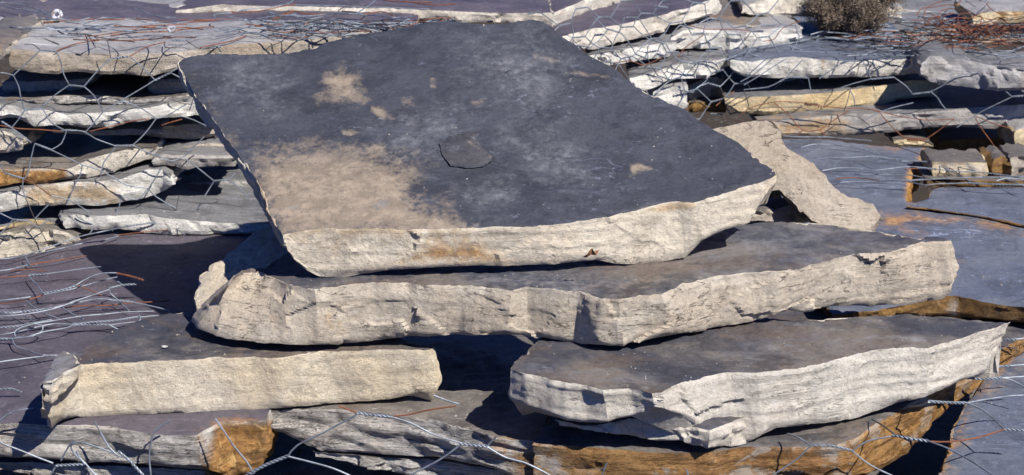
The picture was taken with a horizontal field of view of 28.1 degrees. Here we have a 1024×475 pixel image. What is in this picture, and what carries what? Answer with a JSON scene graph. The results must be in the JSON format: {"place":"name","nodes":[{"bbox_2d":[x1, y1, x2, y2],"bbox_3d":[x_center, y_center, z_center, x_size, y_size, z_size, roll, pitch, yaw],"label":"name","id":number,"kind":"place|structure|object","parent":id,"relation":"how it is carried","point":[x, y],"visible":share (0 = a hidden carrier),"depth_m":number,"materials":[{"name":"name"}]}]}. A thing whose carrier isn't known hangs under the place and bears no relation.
{"place":"outdoors","nodes":[
{"label":"outdoors","id":0,"kind":"place"},
{"bbox_2d":[0,21,1023,236],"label":"ground","id":1,"kind":"structure","parent":0,"point":[921,193],"depth_m":4.89,"materials":[{"name":"grey stone"}]},
{"bbox_2d":[0,432,302,474],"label":"stone slab","id":2,"kind":"structure","parent":1,"relation":"on","point":[285,444],"depth_m":2.15,"materials":[{"name":"brown stone"}]},
{"bbox_2d":[0,229,278,474],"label":"stone slab","id":3,"kind":"structure","parent":2,"relation":"on","point":[195,443],"depth_m":2.15,"materials":[{"name":"grey stone"}]},
{"bbox_2d":[0,223,94,257],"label":"stone slab","id":4,"kind":"structure","parent":3,"relation":"on","point":[21,240],"depth_m":2.57,"materials":[{"name":"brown stone"}]},
{"bbox_2d":[0,205,69,228],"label":"stone slab","id":5,"kind":"structure","parent":4,"relation":"on","point":[51,213],"depth_m":2.60,"materials":[{"name":"grey stone"}]},
{"bbox_2d":[0,222,184,392],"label":"loose wire","id":6,"kind":"object","parent":3,"relation":"on","point":[58,319],"visible":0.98,"depth_m":2.28,"materials":[{"name":"grey metal"}]},
{"bbox_2d":[59,188,269,234],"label":"stone slab","id":7,"kind":"structure","parent":3,"relation":"on","point":[241,214],"depth_m":2.58,"materials":[{"name":"grey stone"}]},
{"bbox_2d":[0,158,184,211],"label":"stone slab","id":8,"kind":"structure","parent":7,"relation":"on","point":[103,189],"depth_m":2.58,"materials":[{"name":"grey stone"}]},
{"bbox_2d":[0,125,165,185],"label":"stone slab","id":9,"kind":"object","parent":8,"relation":"on","point":[48,166],"depth_m":2.60,"materials":[{"name":"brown stone"}]},
{"bbox_2d":[0,117,46,152],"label":"stone","id":10,"kind":"object","parent":9,"relation":"on","point":[11,140],"visible":0.69,"depth_m":2.56,"materials":[{"name":"grey stone"}]},
{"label":"stone slab","id":11,"kind":"object","parent":8,"relation":"on","visible":0},
{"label":"stone slab","id":12,"kind":"object","parent":11,"relation":"on","visible":0},
{"bbox_2d":[152,138,237,169],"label":"stone slab","id":13,"kind":"object","parent":12,"relation":"on","point":[197,156],"depth_m":2.61,"materials":[{"name":"grey stone"}]},
{"bbox_2d":[180,136,223,146],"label":"stone slab","id":14,"kind":"object","parent":13,"relation":"on","point":[213,141],"depth_m":2.65,"materials":[{"name":"grey stone"}]},
{"bbox_2d":[134,115,215,139],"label":"stone slab","id":15,"kind":"object","parent":14,"relation":"on","point":[187,128],"depth_m":2.66,"materials":[{"name":"grey stone"}]},
{"bbox_2d":[0,78,198,127],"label":"stone slab","id":16,"kind":"object","parent":15,"relation":"on","point":[85,115],"depth_m":2.56,"materials":[{"name":"grey stone"}]},
{"bbox_2d":[5,74,188,104],"bbox_3d":[-0.518,-0.213,2.709,0.250,0.016,0.328,0,17,0],"label":"stone slab","id":17,"kind":"object","parent":16,"relation":"on","point":[112,89],"depth_m":2.59,"materials":[{"name":"grey stone"}]},
{"bbox_2d":[2,70,102,92],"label":"stone slab","id":18,"kind":"structure","parent":17,"relation":"on","point":[27,81],"depth_m":2.59,"materials":[{"name":"grey stone"}]},
{"bbox_2d":[147,69,186,93],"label":"stone slab","id":19,"kind":"structure","parent":17,"relation":"on","point":[170,83],"depth_m":2.61,"materials":[{"name":"grey stone"}]},
{"bbox_2d":[9,26,375,75],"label":"stone slab","id":20,"kind":"structure","parent":19,"relation":"on","point":[94,57],"depth_m":2.56,"materials":[{"name":"grey stone"}]},
{"bbox_2d":[0,2,213,50],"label":"wire tangle","id":21,"kind":"object","parent":20,"relation":"on","point":[141,28],"visible":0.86,"depth_m":2.63,"materials":[{"name":"grey metal"}]},
{"bbox_2d":[167,26,176,32],"bbox_3d":[-0.436,-0.267,2.626,0.013,0.009,0.012,0,17,0],"label":"washer","id":22,"kind":"object","parent":20,"relation":"on","point":[169,30],"visible":1,"depth_m":2.62,"materials":[{"name":"metal"}]},
{"bbox_2d":[181,0,455,52],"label":"wire tangle","id":23,"kind":"object","parent":20,"relation":"on","point":[360,25],"visible":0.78,"depth_m":2.64,"materials":[{"name":"grey metal"}]},
{"bbox_2d":[0,40,247,245],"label":"wire netting","id":24,"kind":"object","parent":23,"relation":"hanging from","point":[62,130],"visible":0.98,"depth_m":2.54,"materials":[{"name":"grey metal"}]},
{"bbox_2d":[52,118,168,134],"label":"stone slab","id":25,"kind":"structure","parent":15,"relation":"on","point":[140,128],"depth_m":2.61,"materials":[{"name":"grey stone"}]},
{"bbox_2d":[167,176,253,194],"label":"stone slab","id":26,"kind":"structure","parent":7,"relation":"on","point":[222,189],"depth_m":2.71,"materials":[{"name":"grey stone"}]},
{"bbox_2d":[40,310,441,428],"bbox_3d":[-0.286,0.119,2.061,0.391,0.076,0.208,-6,18,-18],"label":"stone slab","id":27,"kind":"object","parent":3,"relation":"on","point":[208,376],"depth_m":2.01,"materials":[{"name":"brown stone"}]},
{"bbox_2d":[0,407,283,474],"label":"wire netting","id":28,"kind":"object","parent":27,"relation":"on","point":[112,451],"visible":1,"depth_m":1.95,"materials":[{"name":"grey metal"}]},
{"bbox_2d":[245,395,549,474],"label":"wire netting","id":29,"kind":"object","parent":28,"relation":"attached to","point":[375,415],"visible":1,"depth_m":1.88,"materials":[{"name":"grey metal"}]},
{"bbox_2d":[194,225,288,310],"bbox_3d":[-0.225,0.036,2.115,0.202,0.080,0.150,0,17,0],"label":"wedge stone","id":30,"kind":"object","parent":27,"relation":"on","point":[261,248],"visible":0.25,"depth_m":2.12,"materials":[{"name":"beige stone"}]},
{"bbox_2d":[191,222,958,345],"bbox_3d":[0.068,0.050,2.067,0.784,0.074,0.252,0,17,0],"label":"stone slab","id":31,"kind":"object","parent":27,"relation":"on","point":[773,268],"depth_m":2.01,"materials":[{"name":"brown stone"}]},
{"bbox_2d":[177,20,776,276],"bbox_3d":[-0.048,-0.102,2.160,0.565,0.187,0.403,-4,18,-14],"label":"stone slab","id":32,"kind":"object","parent":31,"relation":"on","point":[527,102],"depth_m":2.10,"materials":[{"name":"grey stone"}]},
{"bbox_2d":[584,249,598,256],"bbox_3d":[0.076,0.015,1.960,0.016,0.010,0.004,0,17,0],"label":"dead leaf","id":33,"kind":"object","parent":32,"relation":"on","point":[591,252],"visible":1,"depth_m":1.96,"materials":[{"name":"brown plant"}]},
{"bbox_2d":[686,97,726,112],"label":"stone","id":34,"kind":"object","parent":1,"relation":"on","point":[699,104],"visible":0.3,"depth_m":3.00,"materials":[{"name":"brown stone"}]},
{"bbox_2d":[648,79,688,108],"bbox_3d":[0.225,-0.209,2.961,0.059,0.040,0.102,0,17,0],"label":"stone","id":35,"kind":"object","parent":34,"relation":"on","point":[669,92],"visible":0.62,"depth_m":2.92,"materials":[{"name":"grey stone"}]},
{"bbox_2d":[686,71,724,99],"bbox_3d":[0.285,-0.235,3.079,0.068,0.036,0.147,0,17,0],"label":"stone","id":36,"kind":"object","parent":34,"relation":"on","point":[709,90],"visible":0.4,"depth_m":3.02,"materials":[{"name":"grey stone"}]},
{"bbox_2d":[625,48,727,89],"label":"stone slab","id":37,"kind":"structure","parent":36,"relation":"on","point":[643,77],"depth_m":2.95,"materials":[{"name":"grey stone"}]},
{"bbox_2d":[585,27,676,64],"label":"stone slab","id":38,"kind":"structure","parent":37,"relation":"on","point":[625,49],"depth_m":2.93,"materials":[{"name":"grey stone"}]},
{"bbox_2d":[552,0,721,49],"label":"stone slab","id":39,"kind":"structure","parent":38,"relation":"on","point":[675,11],"depth_m":2.96,"materials":[{"name":"grey stone"}]},
{"bbox_2d":[549,0,619,27],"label":"stone slab","id":40,"kind":"structure","parent":39,"relation":"on","point":[562,10],"depth_m":2.97,"materials":[{"name":"grey stone"}]},
{"bbox_2d":[864,377,987,474],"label":"stone slab","id":41,"kind":"structure","parent":1,"relation":"on","point":[923,458],"depth_m":2.29,"materials":[{"name":"stone"}]},
{"bbox_2d":[292,334,542,474],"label":"stone slab","id":42,"kind":"structure","parent":41,"relation":"on","point":[511,349],"depth_m":2.43,"materials":[{"name":"grey stone"}]},
{"bbox_2d":[271,341,548,474],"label":"stone slab","id":43,"kind":"object","parent":42,"relation":"on","point":[475,383],"depth_m":2.02,"materials":[{"name":"grey stone"}]},
{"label":"stone slab","id":44,"kind":"object","parent":41,"relation":"on","visible":0},
{"bbox_2d":[941,353,1023,474],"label":"stone slab","id":45,"kind":"object","parent":44,"relation":"on","point":[1000,453],"depth_m":2.02,"materials":[{"name":"grey stone"}]},
{"bbox_2d":[18,24,1017,474],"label":"stone grit","id":46,"kind":"object","parent":45,"relation":"on","point":[498,286],"visible":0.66,"depth_m":2.04,"materials":[{"name":"grey stone"}]},
{"bbox_2d":[713,121,883,230],"bbox_3d":[0.278,-0.065,2.239,0.257,0.116,0.108,3,17,9],"label":"propping stone","id":47,"kind":"object","parent":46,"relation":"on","point":[803,186],"visible":0.45,"depth_m":2.21,"materials":[{"name":"beige stone"}]},
{"bbox_2d":[750,197,808,222],"bbox_3d":[0.291,-0.028,2.241,0.094,0.027,0.044,0,17,0],"label":"stone","id":48,"kind":"object","parent":47,"relation":"on","point":[777,210],"visible":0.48,"depth_m":2.23,"materials":[{"name":"grey stone"}]},
{"bbox_2d":[532,309,1023,474],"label":"stone slab","id":49,"kind":"object","parent":45,"relation":"on","point":[558,449],"depth_m":1.94,"materials":[{"name":"brown stone"}]},
{"bbox_2d":[602,433,892,474],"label":"wire netting","id":50,"kind":"object","parent":49,"relation":"on","point":[832,446],"visible":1,"depth_m":1.89,"materials":[{"name":"grey metal"}]},
{"bbox_2d":[508,314,1009,448],"bbox_3d":[0.248,0.145,1.975,0.508,0.081,0.196,-1,17,-4],"label":"stone slab","id":51,"kind":"object","parent":49,"relation":"on","point":[697,396],"depth_m":1.94,"materials":[{"name":"grey stone"}]},
{"bbox_2d":[770,138,1023,321],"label":"stone slab","id":52,"kind":"object","parent":49,"relation":"on","point":[973,293],"depth_m":2.50,"materials":[{"name":"grey stone"}]},
{"bbox_2d":[749,83,1023,135],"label":"stone slab","id":53,"kind":"object","parent":52,"relation":"on","point":[962,104],"depth_m":2.94,"materials":[{"name":"grey stone"}]},
{"bbox_2d":[719,66,937,114],"bbox_3d":[0.464,-0.243,3.106,0.323,0.047,0.352,0,17,0],"label":"stone slab","id":54,"kind":"object","parent":53,"relation":"on","point":[830,92],"depth_m":2.98,"materials":[{"name":"grey stone"}]},
{"bbox_2d":[528,0,805,120],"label":"wire netting","id":55,"kind":"object","parent":54,"relation":"on","point":[694,62],"visible":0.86,"depth_m":2.90,"materials":[{"name":"grey metal"}]},
{"bbox_2d":[884,129,933,146],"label":"stone","id":56,"kind":"object","parent":53,"relation":"on","point":[897,138],"visible":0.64,"depth_m":2.95,"materials":[{"name":"brown stone"}]},
{"bbox_2d":[903,38,1023,90],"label":"stone slab","id":57,"kind":"object","parent":53,"relation":"on","point":[939,64],"depth_m":2.89,"materials":[{"name":"grey stone"}]},
{"bbox_2d":[739,55,1023,144],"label":"wire netting","id":58,"kind":"object","parent":57,"relation":"hanging from","point":[908,139],"visible":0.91,"depth_m":2.90,"materials":[{"name":"grey metal"}]},
{"bbox_2d":[909,0,1023,51],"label":"wire tangle","id":59,"kind":"object","parent":57,"relation":"on","point":[975,27],"visible":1,"depth_m":3.06,"materials":[{"name":"metal"}]},
{"bbox_2d":[997,118,1023,144],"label":"stone","id":60,"kind":"object","parent":53,"relation":"on","point":[1014,134],"visible":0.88,"depth_m":2.92,"materials":[{"name":"grey stone"}]},
{"bbox_2d":[906,187,1023,225],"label":"stone slab","id":61,"kind":"object","parent":52,"relation":"on","point":[1004,204],"depth_m":2.61,"materials":[{"name":"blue stone"}]},
{"bbox_2d":[784,136,1023,191],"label":"loose wire","id":62,"kind":"object","parent":61,"relation":"on","point":[970,182],"visible":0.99,"depth_m":2.69,"materials":[{"name":"grey metal"}]},
{"bbox_2d":[912,162,1023,186],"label":"stone slab","id":63,"kind":"object","parent":52,"relation":"on","point":[925,173],"depth_m":2.71,"materials":[{"name":"stone"}]},
{"bbox_2d":[920,148,988,176],"bbox_3d":[0.595,-0.101,2.752,0.085,0.022,0.080,0,17,0],"label":"stone","id":64,"kind":"object","parent":63,"relation":"on","point":[971,159],"visible":0.96,"depth_m":2.72,"materials":[{"name":"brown stone"}]},
{"bbox_2d":[979,145,1011,175],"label":"stone","id":65,"kind":"object","parent":63,"relation":"on","point":[997,160],"visible":0.82,"depth_m":2.73,"materials":[{"name":"brown stone"}]},
{"bbox_2d":[999,143,1023,175],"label":"stone","id":66,"kind":"object","parent":63,"relation":"on","point":[1014,153],"visible":0.73,"depth_m":2.73,"materials":[{"name":"grey stone"}]},
{"bbox_2d":[871,338,1023,474],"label":"wire netting","id":67,"kind":"object","parent":45,"relation":"on","point":[964,403],"visible":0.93,"depth_m":1.97,"materials":[{"name":"grey metal"}]},
{"bbox_2d":[921,127,1005,152],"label":"stone slab","id":68,"kind":"structure","parent":1,"relation":"on","point":[959,138],"depth_m":3.08,"materials":[{"name":"stone"}]},
{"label":"stone slab","id":69,"kind":"object","parent":1,"relation":"on","visible":0},
{"bbox_2d":[182,164,250,186],"bbox_3d":[-0.387,-0.083,2.785,0.128,0.019,0.113,0,17,0],"label":"stone","id":70,"kind":"object","parent":69,"relation":"on","point":[195,175],"visible":0.41,"depth_m":2.75,"materials":[{"name":"grey stone"}]},
{"bbox_2d":[881,2,902,20],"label":"stone slab","id":71,"kind":"structure","parent":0,"point":[899,11],"depth_m":3.35,"materials":[{"name":"grey stone"}]},
{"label":"stone slab","id":72,"kind":"object","parent":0,"visible":0},
{"bbox_2d":[175,0,552,25],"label":"stone slab","id":73,"kind":"object","parent":72,"relation":"on","point":[488,11],"depth_m":2.90,"materials":[{"name":"grey stone"}]},
{"bbox_2d":[130,0,184,7],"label":"stone slab","id":74,"kind":"object","parent":73,"relation":"on","point":[175,3],"depth_m":2.97,"materials":[{"name":"grey stone"}]},
{"bbox_2d":[0,0,420,22],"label":"stone slab","id":75,"kind":"object","parent":73,"relation":"on","point":[81,9],"depth_m":2.88,"materials":[{"name":"grey stone"}]},
{"bbox_2d":[0,17,435,36],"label":"stone slab","id":76,"kind":"object","parent":75,"relation":"on","point":[218,25],"depth_m":2.73,"materials":[{"name":"grey stone"}]},
{"bbox_2d":[0,13,44,59],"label":"stone slab","id":77,"kind":"object","parent":76,"relation":"on","point":[10,36],"depth_m":2.60,"materials":[{"name":"grey stone"}]},
{"bbox_2d":[51,9,62,19],"bbox_3d":[-0.599,-0.293,2.696,0.016,0.014,0.010,0,17,0],"label":"washer","id":78,"kind":"object","parent":76,"relation":"on","point":[55,11],"visible":0.95,"depth_m":2.69,"materials":[{"name":"metal"}]},
{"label":"stone slab","id":79,"kind":"object","parent":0,"visible":0},
{"bbox_2d":[891,12,1023,45],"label":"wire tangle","id":80,"kind":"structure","parent":79,"relation":"on","point":[906,15],"depth_m":3.30,"materials":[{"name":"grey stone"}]},
{"bbox_2d":[725,16,916,77],"bbox_3d":[0.455,-0.309,3.161,0.296,0.033,0.469,0,17,0],"label":"stone slab","id":81,"kind":"object","parent":80,"relation":"on","point":[813,65],"depth_m":2.96,"materials":[{"name":"grey stone"}]},
{"bbox_2d":[666,16,747,50],"bbox_3d":[0.288,-0.318,3.100,0.128,0.039,0.275,0,17,0],"label":"stone slab","id":82,"kind":"object","parent":81,"relation":"on","point":[683,37],"depth_m":3.01,"materials":[{"name":"grey stone"}]},
{"bbox_2d":[745,15,802,47],"bbox_3d":[0.387,-0.317,3.103,0.095,0.032,0.179,0,17,0],"label":"stone","id":83,"kind":"object","parent":81,"relation":"on","point":[788,34],"visible":0.57,"depth_m":3.03,"materials":[{"name":"grey stone"}]},
{"bbox_2d":[673,0,795,28],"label":"stone slab","id":84,"kind":"object","parent":83,"relation":"on","point":[732,14],"depth_m":3.11,"materials":[{"name":"grey stone"}]},
{"bbox_2d":[797,0,906,42],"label":"dry weed","id":85,"kind":"object","parent":81,"relation":"on","point":[841,16],"visible":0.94,"depth_m":3.07,"materials":[{"name":"brown plant"}]},
{"bbox_2d":[714,31,1023,64],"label":"loose wire","id":86,"kind":"object","parent":81,"relation":"on","point":[851,54],"visible":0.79,"depth_m":2.97,"materials":[{"name":"grey metal"}]},
{"bbox_2d":[808,11,1023,56],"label":"wire tangle","id":87,"kind":"object","parent":81,"relation":"on","point":[888,34],"visible":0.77,"depth_m":3.04,"materials":[{"name":"grey metal"}]},
{"bbox_2d":[834,30,1023,51],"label":"wire tangle","id":88,"kind":"object","parent":87,"relation":"on","point":[992,43],"visible":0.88,"depth_m":3.00,"materials":[{"name":"metal"}]},
{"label":"stone slab","id":89,"kind":"object","parent":81,"relation":"on","visible":0},
{"bbox_2d":[735,0,813,16],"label":"stone slab","id":90,"kind":"object","parent":89,"relation":"on","point":[780,7],"depth_m":3.12,"materials":[{"name":"grey stone"}]},
{"bbox_2d":[895,0,955,12],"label":"stone slab","id":91,"kind":"object","parent":80,"relation":"on","point":[912,5],"depth_m":3.45,"materials":[{"name":"grey stone"}]},
{"bbox_2d":[954,0,1023,23],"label":"stone slab","id":92,"kind":"object","parent":80,"relation":"on","point":[1013,7],"depth_m":3.28,"materials":[{"name":"grey stone"}]}
]}

